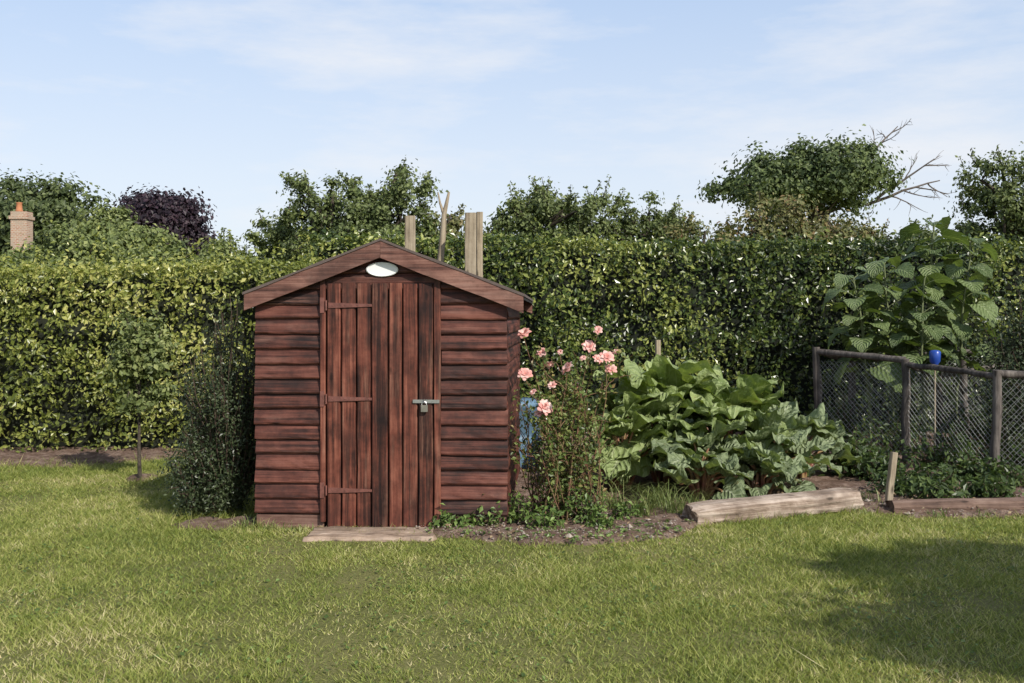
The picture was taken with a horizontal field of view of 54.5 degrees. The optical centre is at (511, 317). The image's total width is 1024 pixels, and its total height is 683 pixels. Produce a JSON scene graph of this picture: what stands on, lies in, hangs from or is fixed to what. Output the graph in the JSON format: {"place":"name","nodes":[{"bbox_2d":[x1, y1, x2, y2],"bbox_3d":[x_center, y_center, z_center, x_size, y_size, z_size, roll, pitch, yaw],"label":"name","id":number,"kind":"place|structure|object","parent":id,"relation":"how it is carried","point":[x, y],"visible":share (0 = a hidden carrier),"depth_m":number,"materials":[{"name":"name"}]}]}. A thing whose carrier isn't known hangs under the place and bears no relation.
{"place":"outdoors","nodes":[
{"label":"outdoors","id":0,"kind":"place"},
{"bbox_2d":[0,449,1023,682],"bbox_3d":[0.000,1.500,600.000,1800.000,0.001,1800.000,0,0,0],"label":"ground","id":1,"kind":"structure","parent":0,"point":[328,640],"depth_m":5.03,"materials":[{"name":"green plant"}]},
{"bbox_2d":[0,239,67,284],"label":"bushy tree","id":2,"kind":"object","parent":1,"relation":"on","point":[18,253],"visible":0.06,"depth_m":24.03,"materials":[{"name":"green plant"}]},
{"bbox_2d":[0,164,118,254],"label":"green tree","id":3,"kind":"object","parent":1,"relation":"on","point":[55,200],"visible":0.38,"depth_m":53.45,"materials":[{"name":"green plant"}]},
{"bbox_2d":[5,219,133,282],"bbox_3d":[-11.291,-0.554,25.952,4.606,4.216,3.555,0,0,0],"label":"bushy tree","id":4,"kind":"object","parent":1,"relation":"on","point":[57,246],"visible":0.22,"depth_m":25.44,"materials":[{"name":"green plant"}]},
{"bbox_2d":[42,195,187,279],"bbox_3d":[-15.111,-1.561,37.989,5.430,6.298,4.681,0,0,34],"label":"lime tree","id":5,"kind":"object","parent":1,"relation":"on","point":[114,219],"visible":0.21,"depth_m":37.45,"materials":[{"name":"green plant"}]},
{"bbox_2d":[96,305,181,478],"bbox_3d":[-3.460,0.715,9.214,0.686,1.671,0.749,0,0,-39],"label":"young fruit tree","id":6,"kind":"object","parent":1,"relation":"on","point":[139,353],"visible":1,"depth_m":9.13,"materials":[{"name":"green plant"}]},
{"bbox_2d":[0,446,278,531],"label":"hedge soil strip","id":7,"kind":"object","parent":1,"relation":"on","point":[64,454],"visible":0.51,"depth_m":10.45,"materials":[{"name":"brown soil"}]},
{"bbox_2d":[0,209,347,452],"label":"privet hedge","id":8,"kind":"object","parent":7,"relation":"on","point":[54,338],"visible":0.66,"depth_m":11.03,"materials":[{"name":"green plant"}]},
{"bbox_2d":[152,401,253,517],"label":"cotoneaster shrub","id":9,"kind":"object","parent":7,"relation":"on","point":[191,498],"visible":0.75,"depth_m":7.41,"materials":[{"name":"green plant"}]},
{"bbox_2d":[172,285,255,516],"bbox_3d":[-2.164,0.652,7.612,0.823,1.800,0.870,0,0,44],"label":"cotoneaster shrub","id":10,"kind":"object","parent":7,"relation":"on","point":[229,417],"visible":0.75,"depth_m":7.46,"materials":[{"name":"green plant"}]},
{"bbox_2d":[230,512,264,530],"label":"grass tuft","id":11,"kind":"object","parent":7,"relation":"on","point":[246,525],"visible":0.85,"depth_m":7.10,"materials":[{"name":"green plant"}]},
{"bbox_2d":[258,520,284,533],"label":"grass tuft","id":12,"kind":"object","parent":7,"relation":"on","point":[272,525],"visible":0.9,"depth_m":7.01,"materials":[{"name":"green plant"}]},
{"bbox_2d":[99,238,201,282],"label":"bushy tree","id":13,"kind":"object","parent":1,"relation":"on","point":[175,249],"visible":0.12,"depth_m":23.97,"materials":[{"name":"green plant"}]},
{"bbox_2d":[86,182,225,259],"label":"copper beech tree","id":14,"kind":"object","parent":1,"relation":"on","point":[173,213],"visible":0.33,"depth_m":50.80,"materials":[{"name":"purple plant"}]},
{"bbox_2d":[155,227,274,279],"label":"hawthorn tree","id":15,"kind":"object","parent":1,"relation":"on","point":[226,250],"visible":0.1,"depth_m":16.76,"materials":[{"name":"green plant"}]},
{"bbox_2d":[239,198,311,278],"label":"hazel tree","id":16,"kind":"object","parent":1,"relation":"on","point":[281,231],"visible":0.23,"depth_m":17.70,"materials":[{"name":"green plant"}]},
{"bbox_2d":[285,524,313,532],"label":"grass tuft","id":17,"kind":"object","parent":1,"relation":"on","point":[299,526],"visible":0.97,"depth_m":7.00,"materials":[{"name":"green plant"}]},
{"bbox_2d":[274,169,392,275],"bbox_3d":[-3.048,-0.504,16.898,1.909,4.110,1.972,0,0,-20],"label":"hazel tree","id":18,"kind":"object","parent":1,"relation":"on","point":[302,188],"visible":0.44,"depth_m":16.76,"materials":[{"name":"green plant"}]},
{"bbox_2d":[302,526,436,541],"bbox_3d":[-0.968,1.487,6.874,0.935,0.046,0.460,0,0,0],"label":"doorstep slab","id":19,"kind":"structure","parent":1,"relation":"on","point":[344,533],"depth_m":6.78,"materials":[{"name":"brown wood"}]},
{"bbox_2d":[318,155,448,251],"bbox_3d":[-2.293,-0.693,17.545,2.414,4.519,2.244,0,0,0],"label":"hazel tree","id":20,"kind":"object","parent":1,"relation":"on","point":[398,196],"visible":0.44,"depth_m":17.25,"materials":[{"name":"green plant"}]},
{"bbox_2d":[242,238,532,527],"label":"garden shed","id":21,"kind":"structure","parent":1,"relation":"on","point":[386,377],"depth_m":7.06,"materials":[{"name":"brown wood"}]},
{"bbox_2d":[405,216,415,250],"bbox_3d":[-0.984,0.283,9.600,0.103,2.534,0.082,0,0,-3],"label":"timber post","id":22,"kind":"object","parent":1,"relation":"on","point":[410,232],"visible":0.19,"depth_m":9.56,"materials":[{"name":"brown wood"}]},
{"bbox_2d":[437,192,449,261],"bbox_3d":[-0.698,0.153,9.898,0.165,2.818,0.086,0,0,0],"label":"rustic branch pole","id":23,"kind":"object","parent":1,"relation":"on","point":[441,247],"visible":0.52,"depth_m":9.88,"materials":[{"name":"brown wood"}]},
{"bbox_2d":[396,203,496,251],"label":"apple tree","id":24,"kind":"object","parent":1,"relation":"on","point":[454,222],"visible":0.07,"depth_m":20.03,"materials":[{"name":"green plant"}]},
{"bbox_2d":[465,212,475,274],"bbox_3d":[-0.399,0.268,9.600,0.109,2.563,0.092,0,0,2],"label":"timber post","id":25,"kind":"object","parent":1,"relation":"on","point":[470,242],"visible":0.27,"depth_m":9.55,"materials":[{"name":"brown wood"}]},
{"bbox_2d":[476,212,482,276],"bbox_3d":[-0.317,0.258,9.720,0.065,2.583,0.083,0,0,-6],"label":"timber post","id":26,"kind":"object","parent":1,"relation":"on","point":[479,243],"visible":0.27,"depth_m":9.68,"materials":[{"name":"brown wood"}]},
{"bbox_2d":[484,174,638,255],"bbox_3d":[0.888,-0.807,22.100,3.707,4.716,2.845,0,0,0],"label":"field maple tree","id":27,"kind":"object","parent":1,"relation":"on","point":[543,207],"visible":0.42,"depth_m":21.48,"materials":[{"name":"green plant"}]},
{"bbox_2d":[586,189,714,256],"bbox_3d":[2.976,-0.715,22.903,3.005,4.541,2.668,0,0,35],"label":"hawthorn tree","id":28,"kind":"object","parent":1,"relation":"on","point":[644,223],"visible":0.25,"depth_m":22.70,"materials":[{"name":"green plant"}]},
{"bbox_2d":[297,214,1023,432],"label":"beech hedge","id":29,"kind":"object","parent":1,"relation":"on","point":[761,313],"visible":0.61,"depth_m":12.70,"materials":[{"name":"green plant"}]},
{"bbox_2d":[648,211,744,256],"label":"apple tree","id":30,"kind":"object","parent":1,"relation":"on","point":[674,234],"visible":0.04,"depth_m":20.82,"materials":[{"name":"green plant"}]},
{"bbox_2d":[415,431,1023,545],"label":"garden soil bed","id":31,"kind":"object","parent":1,"relation":"on","point":[827,480],"visible":0.08,"depth_m":7.56,"materials":[{"name":"brown soil"}]},
{"bbox_2d":[428,503,457,527],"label":"leafy ground plant","id":32,"kind":"object","parent":31,"relation":"on","point":[440,522],"visible":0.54,"depth_m":6.99,"materials":[{"name":"green plant"}]},
{"bbox_2d":[445,514,473,527],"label":"leafy ground plant","id":33,"kind":"object","parent":31,"relation":"on","point":[463,519],"visible":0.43,"depth_m":6.98,"materials":[{"name":"green plant"}]},
{"bbox_2d":[466,501,504,526],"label":"leafy ground plant","id":34,"kind":"object","parent":31,"relation":"on","point":[482,518],"visible":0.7,"depth_m":7.01,"materials":[{"name":"green plant"}]},
{"bbox_2d":[503,490,540,527],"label":"leafy ground plant","id":35,"kind":"object","parent":31,"relation":"on","point":[518,513],"visible":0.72,"depth_m":7.09,"materials":[{"name":"green plant"}]},
{"bbox_2d":[519,397,540,468],"bbox_3d":[-0.020,1.150,9.900,0.630,0.700,0.630,0,0,0],"label":"blue water butt","id":36,"kind":"object","parent":31,"relation":"on","point":[522,429],"visible":0.13,"depth_m":9.66,"materials":[{"name":"plastic"}]},
{"bbox_2d":[529,496,569,530],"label":"leafy ground plant","id":37,"kind":"object","parent":31,"relation":"on","point":[548,518],"visible":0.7,"depth_m":6.95,"materials":[{"name":"green plant"}]},
{"bbox_2d":[425,518,693,542],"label":"bed weeds","id":38,"kind":"object","parent":31,"relation":"on","point":[607,534],"visible":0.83,"depth_m":6.79,"materials":[{"name":"green plant"}]},
{"bbox_2d":[535,473,591,520],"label":"leafy ground plant","id":39,"kind":"object","parent":31,"relation":"on","point":[572,500],"visible":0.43,"depth_m":7.24,"materials":[{"name":"green plant"}]},
{"bbox_2d":[509,326,642,520],"bbox_3d":[0.402,0.781,7.360,0.972,1.446,0.756,0,0,-17],"label":"rose bush","id":40,"kind":"object","parent":31,"relation":"on","point":[569,453],"visible":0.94,"depth_m":7.26,"materials":[{"name":"green plant"}]},
{"bbox_2d":[563,486,608,522],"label":"leafy ground plant","id":41,"kind":"object","parent":31,"relation":"on","point":[584,512],"visible":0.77,"depth_m":7.14,"materials":[{"name":"green plant"}]},
{"bbox_2d":[585,508,619,529],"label":"leafy ground plant","id":42,"kind":"object","parent":31,"relation":"on","point":[598,521],"visible":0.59,"depth_m":6.96,"materials":[{"name":"green plant"}]},
{"bbox_2d":[603,498,646,520],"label":"leafy ground plant","id":43,"kind":"object","parent":31,"relation":"on","point":[620,511],"visible":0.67,"depth_m":7.27,"materials":[{"name":"green plant"}]},
{"bbox_2d":[563,386,689,491],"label":"rhubarb plant","id":44,"kind":"object","parent":31,"relation":"on","point":[628,427],"visible":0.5,"depth_m":8.33,"materials":[{"name":"green plant"}]},
{"bbox_2d":[593,478,664,509],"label":"grass tuft","id":45,"kind":"object","parent":31,"relation":"on","point":[615,501],"visible":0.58,"depth_m":7.62,"materials":[{"name":"green plant"}]},
{"bbox_2d":[609,486,672,517],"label":"grass tuft","id":46,"kind":"object","parent":31,"relation":"on","point":[641,512],"visible":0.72,"depth_m":7.38,"materials":[{"name":"green plant"}]},
{"bbox_2d":[616,477,689,509],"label":"grass tuft","id":47,"kind":"object","parent":31,"relation":"on","point":[654,498],"visible":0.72,"depth_m":7.68,"materials":[{"name":"green plant"}]},
{"bbox_2d":[655,340,660,355],"bbox_3d":[1.395,0.880,9.500,0.051,1.340,0.042,0,0,-11],"label":"wooden stake","id":48,"kind":"object","parent":31,"relation":"on","point":[658,347],"visible":0.16,"depth_m":9.48,"materials":[{"name":"brown wood"}]},
{"bbox_2d":[588,354,732,485],"bbox_3d":[1.290,0.907,8.962,1.302,1.200,1.592,0,0,0],"label":"rhubarb plant","id":49,"kind":"object","parent":31,"relation":"on","point":[664,376],"visible":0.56,"depth_m":8.54,"materials":[{"name":"green plant"}]},
{"bbox_2d":[651,483,695,513],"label":"grass tuft","id":50,"kind":"object","parent":31,"relation":"on","point":[681,506],"visible":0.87,"depth_m":7.49,"materials":[{"name":"green plant"}]},
{"bbox_2d":[685,491,719,502],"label":"grass tuft","id":51,"kind":"object","parent":31,"relation":"on","point":[698,497],"visible":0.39,"depth_m":7.75,"materials":[{"name":"green plant"}]},
{"bbox_2d":[648,419,761,499],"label":"rhubarb plant","id":52,"kind":"object","parent":31,"relation":"on","point":[679,455],"visible":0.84,"depth_m":7.98,"materials":[{"name":"green plant"}]},
{"bbox_2d":[403,488,1022,546],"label":"fallen leaves","id":53,"kind":"object","parent":31,"relation":"on","point":[511,532],"visible":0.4,"depth_m":7.10,"materials":[{"name":"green plant"}]},
{"bbox_2d":[407,485,1023,543],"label":"soil stones","id":54,"kind":"object","parent":31,"relation":"on","point":[629,527],"visible":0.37,"depth_m":6.93,"materials":[{"name":"brown soil"}]},
{"bbox_2d":[649,373,796,483],"bbox_3d":[1.816,0.991,8.764,1.398,1.031,1.482,0,0,32],"label":"rhubarb plant","id":55,"kind":"object","parent":31,"relation":"on","point":[747,397],"visible":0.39,"depth_m":8.54,"materials":[{"name":"green plant"}]},
{"bbox_2d":[706,441,826,496],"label":"rhubarb plant","id":56,"kind":"object","parent":31,"relation":"on","point":[771,457],"visible":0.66,"depth_m":8.03,"materials":[{"name":"green plant"}]},
{"bbox_2d":[725,398,843,489],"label":"rhubarb plant","id":57,"kind":"object","parent":31,"relation":"on","point":[766,425],"visible":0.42,"depth_m":8.44,"materials":[{"name":"green plant"}]},
{"bbox_2d":[783,402,868,477],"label":"rhubarb plant","id":58,"kind":"object","parent":31,"relation":"on","point":[822,426],"visible":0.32,"depth_m":9.02,"materials":[{"name":"green plant"}]},
{"bbox_2d":[812,439,885,477],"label":"vegetable plant","id":59,"kind":"object","parent":31,"relation":"on","point":[847,471],"visible":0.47,"depth_m":9.22,"materials":[{"name":"green plant"}]},
{"bbox_2d":[825,383,878,444],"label":"vegetable plant","id":60,"kind":"object","parent":31,"relation":"on","point":[846,424],"visible":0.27,"depth_m":11.41,"materials":[{"name":"green plant"}]},
{"bbox_2d":[841,506,875,516],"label":"grass tuft","id":61,"kind":"object","parent":31,"relation":"on","point":[860,511],"visible":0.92,"depth_m":7.59,"materials":[{"name":"green plant"}]},
{"bbox_2d":[840,486,880,501],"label":"grass tuft","id":62,"kind":"object","parent":31,"relation":"on","point":[867,496],"visible":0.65,"depth_m":7.97,"materials":[{"name":"green plant"}]},
{"bbox_2d":[822,267,914,444],"bbox_3d":[3.922,0.457,11.093,0.802,2.088,0.971,0,0,-22],"label":"sunflower plant","id":63,"kind":"object","parent":31,"relation":"on","point":[863,343],"visible":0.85,"depth_m":10.98,"materials":[{"name":"green plant"}]},
{"bbox_2d":[834,425,905,461],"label":"vegetable plant","id":64,"kind":"object","parent":31,"relation":"on","point":[866,440],"visible":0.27,"depth_m":9.89,"materials":[{"name":"green plant"}]},
{"bbox_2d":[843,443,911,482],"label":"vegetable plant","id":65,"kind":"object","parent":31,"relation":"on","point":[875,468],"visible":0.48,"depth_m":8.95,"materials":[{"name":"green plant"}]},
{"bbox_2d":[835,256,934,435],"bbox_3d":[4.276,0.400,11.198,0.944,2.202,0.828,0,0,-31],"label":"sunflower plant","id":66,"kind":"object","parent":31,"relation":"on","point":[874,269],"visible":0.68,"depth_m":11.18,"materials":[{"name":"green plant"}]},
{"bbox_2d":[884,452,897,502],"bbox_3d":[2.989,1.305,7.855,0.054,0.493,0.042,7,-1,-11],"label":"wooden stake","id":67,"kind":"object","parent":31,"relation":"on","point":[891,475],"visible":0.74,"depth_m":7.84,"materials":[{"name":"brown wood"}]},
{"bbox_2d":[851,408,933,454],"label":"vegetable plant","id":68,"kind":"object","parent":31,"relation":"on","point":[881,436],"visible":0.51,"depth_m":10.74,"materials":[{"name":"green plant"}]},
{"bbox_2d":[867,470,924,498],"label":"vegetable plant","id":69,"kind":"object","parent":31,"relation":"on","point":[902,488],"visible":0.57,"depth_m":8.27,"materials":[{"name":"green plant"}]},
{"bbox_2d":[872,385,929,437],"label":"vegetable plant","id":70,"kind":"object","parent":31,"relation":"on","point":[913,410],"visible":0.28,"depth_m":11.93,"materials":[{"name":"green plant"}]},
{"bbox_2d":[812,347,1023,471],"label":"rustic garden fence","id":71,"kind":"object","parent":31,"relation":"on","point":[996,376],"visible":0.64,"depth_m":10.18,"materials":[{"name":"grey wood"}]},
{"bbox_2d":[876,272,959,450],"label":"sunflower plant","id":72,"kind":"object","parent":31,"relation":"on","point":[922,319],"visible":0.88,"depth_m":10.86,"materials":[{"name":"green plant"}]},
{"bbox_2d":[895,452,959,489],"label":"vegetable plant","id":73,"kind":"object","parent":31,"relation":"on","point":[923,470],"visible":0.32,"depth_m":8.54,"materials":[{"name":"green plant"}]},
{"bbox_2d":[890,215,975,437],"bbox_3d":[4.786,0.157,11.435,0.927,2.686,0.956,0,0,0],"label":"sunflower plant","id":74,"kind":"object","parent":31,"relation":"on","point":[925,251],"visible":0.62,"depth_m":11.36,"materials":[{"name":"green plant"}]},
{"bbox_2d":[898,467,969,498],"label":"vegetable plant","id":75,"kind":"object","parent":31,"relation":"on","point":[931,488],"visible":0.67,"depth_m":8.03,"materials":[{"name":"green plant"}]},
{"bbox_2d":[929,350,940,452],"bbox_3d":[4.209,0.934,9.900,0.110,1.232,0.110,0,0,0],"label":"bottle-topped garden cane","id":76,"kind":"object","parent":31,"relation":"on","point":[934,356],"visible":0.81,"depth_m":9.89,"materials":[{"name":"brown wood"}]},
{"bbox_2d":[898,424,982,467],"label":"vegetable plant","id":77,"kind":"object","parent":31,"relation":"on","point":[937,458],"visible":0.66,"depth_m":9.72,"materials":[{"name":"green plant"}]},
{"bbox_2d":[925,508,955,519],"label":"grass tuft","id":78,"kind":"object","parent":31,"relation":"on","point":[938,514],"visible":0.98,"depth_m":7.50,"materials":[{"name":"green plant"}]},
{"bbox_2d":[927,400,989,455],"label":"vegetable plant","id":79,"kind":"object","parent":31,"relation":"on","point":[961,423],"visible":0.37,"depth_m":10.59,"materials":[{"name":"green plant"}]},
{"bbox_2d":[926,235,1003,427],"bbox_3d":[5.086,0.288,11.216,0.804,2.427,0.835,0,0,0],"label":"sunflower plant","id":80,"kind":"object","parent":31,"relation":"on","point":[985,309],"visible":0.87,"depth_m":11.10,"materials":[{"name":"green plant"}]},
{"bbox_2d":[936,441,995,481],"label":"vegetable plant","id":81,"kind":"object","parent":31,"relation":"on","point":[969,467],"visible":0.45,"depth_m":8.97,"materials":[{"name":"green plant"}]},
{"bbox_2d":[954,379,1004,443],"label":"vegetable plant","id":82,"kind":"object","parent":31,"relation":"on","point":[977,414],"visible":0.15,"depth_m":11.55,"materials":[{"name":"green plant"}]},
{"bbox_2d":[966,509,995,518],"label":"grass tuft","id":83,"kind":"object","parent":31,"relation":"on","point":[984,513],"visible":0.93,"depth_m":7.49,"materials":[{"name":"green plant"}]},
{"bbox_2d":[954,468,1023,497],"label":"vegetable plant","id":84,"kind":"object","parent":31,"relation":"on","point":[987,487],"visible":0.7,"depth_m":8.05,"materials":[{"name":"green plant"}]},
{"bbox_2d":[958,255,1023,456],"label":"dark shrub","id":85,"kind":"object","parent":31,"relation":"on","point":[1016,358],"visible":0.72,"depth_m":10.15,"materials":[{"name":"green plant"}]},
{"bbox_2d":[966,414,1023,461],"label":"vegetable plant","id":86,"kind":"object","parent":31,"relation":"on","point":[1006,457],"visible":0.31,"depth_m":10.12,"materials":[{"name":"green plant"}]},
{"bbox_2d":[975,453,1023,486],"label":"vegetable plant","id":87,"kind":"object","parent":31,"relation":"on","point":[1017,479],"visible":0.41,"depth_m":8.67,"materials":[{"name":"green plant"}]},
{"bbox_2d":[1000,431,1023,471],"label":"vegetable plant","id":88,"kind":"object","parent":31,"relation":"on","point":[1012,449],"visible":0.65,"depth_m":9.63,"materials":[{"name":"green plant"}]},
{"bbox_2d":[682,488,863,524],"bbox_3d":[1.988,1.442,7.551,1.555,0.198,0.248,-1,0,-23],"label":"sleeper log","id":89,"kind":"object","parent":1,"relation":"on","point":[819,501],"visible":0.7,"depth_m":7.44,"materials":[{"name":"brown wood"}]},
{"bbox_2d":[705,187,843,255],"bbox_3d":[5.705,-0.640,21.877,3.241,4.387,2.942,0,0,0],"label":"apple tree","id":90,"kind":"object","parent":1,"relation":"on","point":[762,225],"visible":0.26,"depth_m":21.23,"materials":[{"name":"green plant"}]},
{"bbox_2d":[694,119,954,225],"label":"oak tree","id":91,"kind":"object","parent":1,"relation":"on","point":[834,178],"visible":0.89,"depth_m":46.49,"materials":[{"name":"green plant"}]},
{"bbox_2d":[796,205,900,255],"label":"apple tree","id":92,"kind":"object","parent":1,"relation":"on","point":[836,229],"visible":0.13,"depth_m":21.53,"materials":[{"name":"green plant"}]},
{"bbox_2d":[870,214,942,255],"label":"apple tree","id":93,"kind":"object","parent":1,"relation":"on","point":[921,235],"visible":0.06,"depth_m":22.77,"materials":[{"name":"green plant"}]},
{"bbox_2d":[885,497,1023,513],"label":"sleeper log","id":94,"kind":"object","parent":1,"relation":"on","point":[966,504],"visible":0.62,"depth_m":7.62,"materials":[{"name":"brown wood"}]},
{"bbox_2d":[930,221,991,255],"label":"hawthorn tree","id":95,"kind":"object","parent":1,"relation":"on","point":[967,235],"depth_m":20.68,"materials":[{"name":"green plant"}]},
{"bbox_2d":[943,141,1023,256],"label":"hawthorn tree","id":96,"kind":"object","parent":1,"relation":"on","point":[1002,198],"visible":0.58,"depth_m":19.82,"materials":[{"name":"green plant"}]},
{"bbox_2d":[0,0,1023,276],"label":"sky","id":97,"kind":"structure","parent":0,"point":[222,98],"materials":[{"name":"blue"}]},
{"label":"walls","id":98,"kind":"object","parent":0,"visible":0},
{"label":"roof","id":99,"kind":"object","parent":98,"relation":"attached to","visible":0},
{"bbox_2d":[9,211,34,250],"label":"chimney stack","id":100,"kind":"object","parent":99,"relation":"on","point":[21,223],"visible":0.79,"depth_m":44.70,"materials":[{"name":"brick"}]},
{"bbox_2d":[15,202,22,210],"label":"chimney pot","id":101,"kind":"object","parent":100,"relation":"on","point":[19,206],"visible":0.98,"depth_m":44.89,"materials":[{"name":"ceramic"}]}
]}

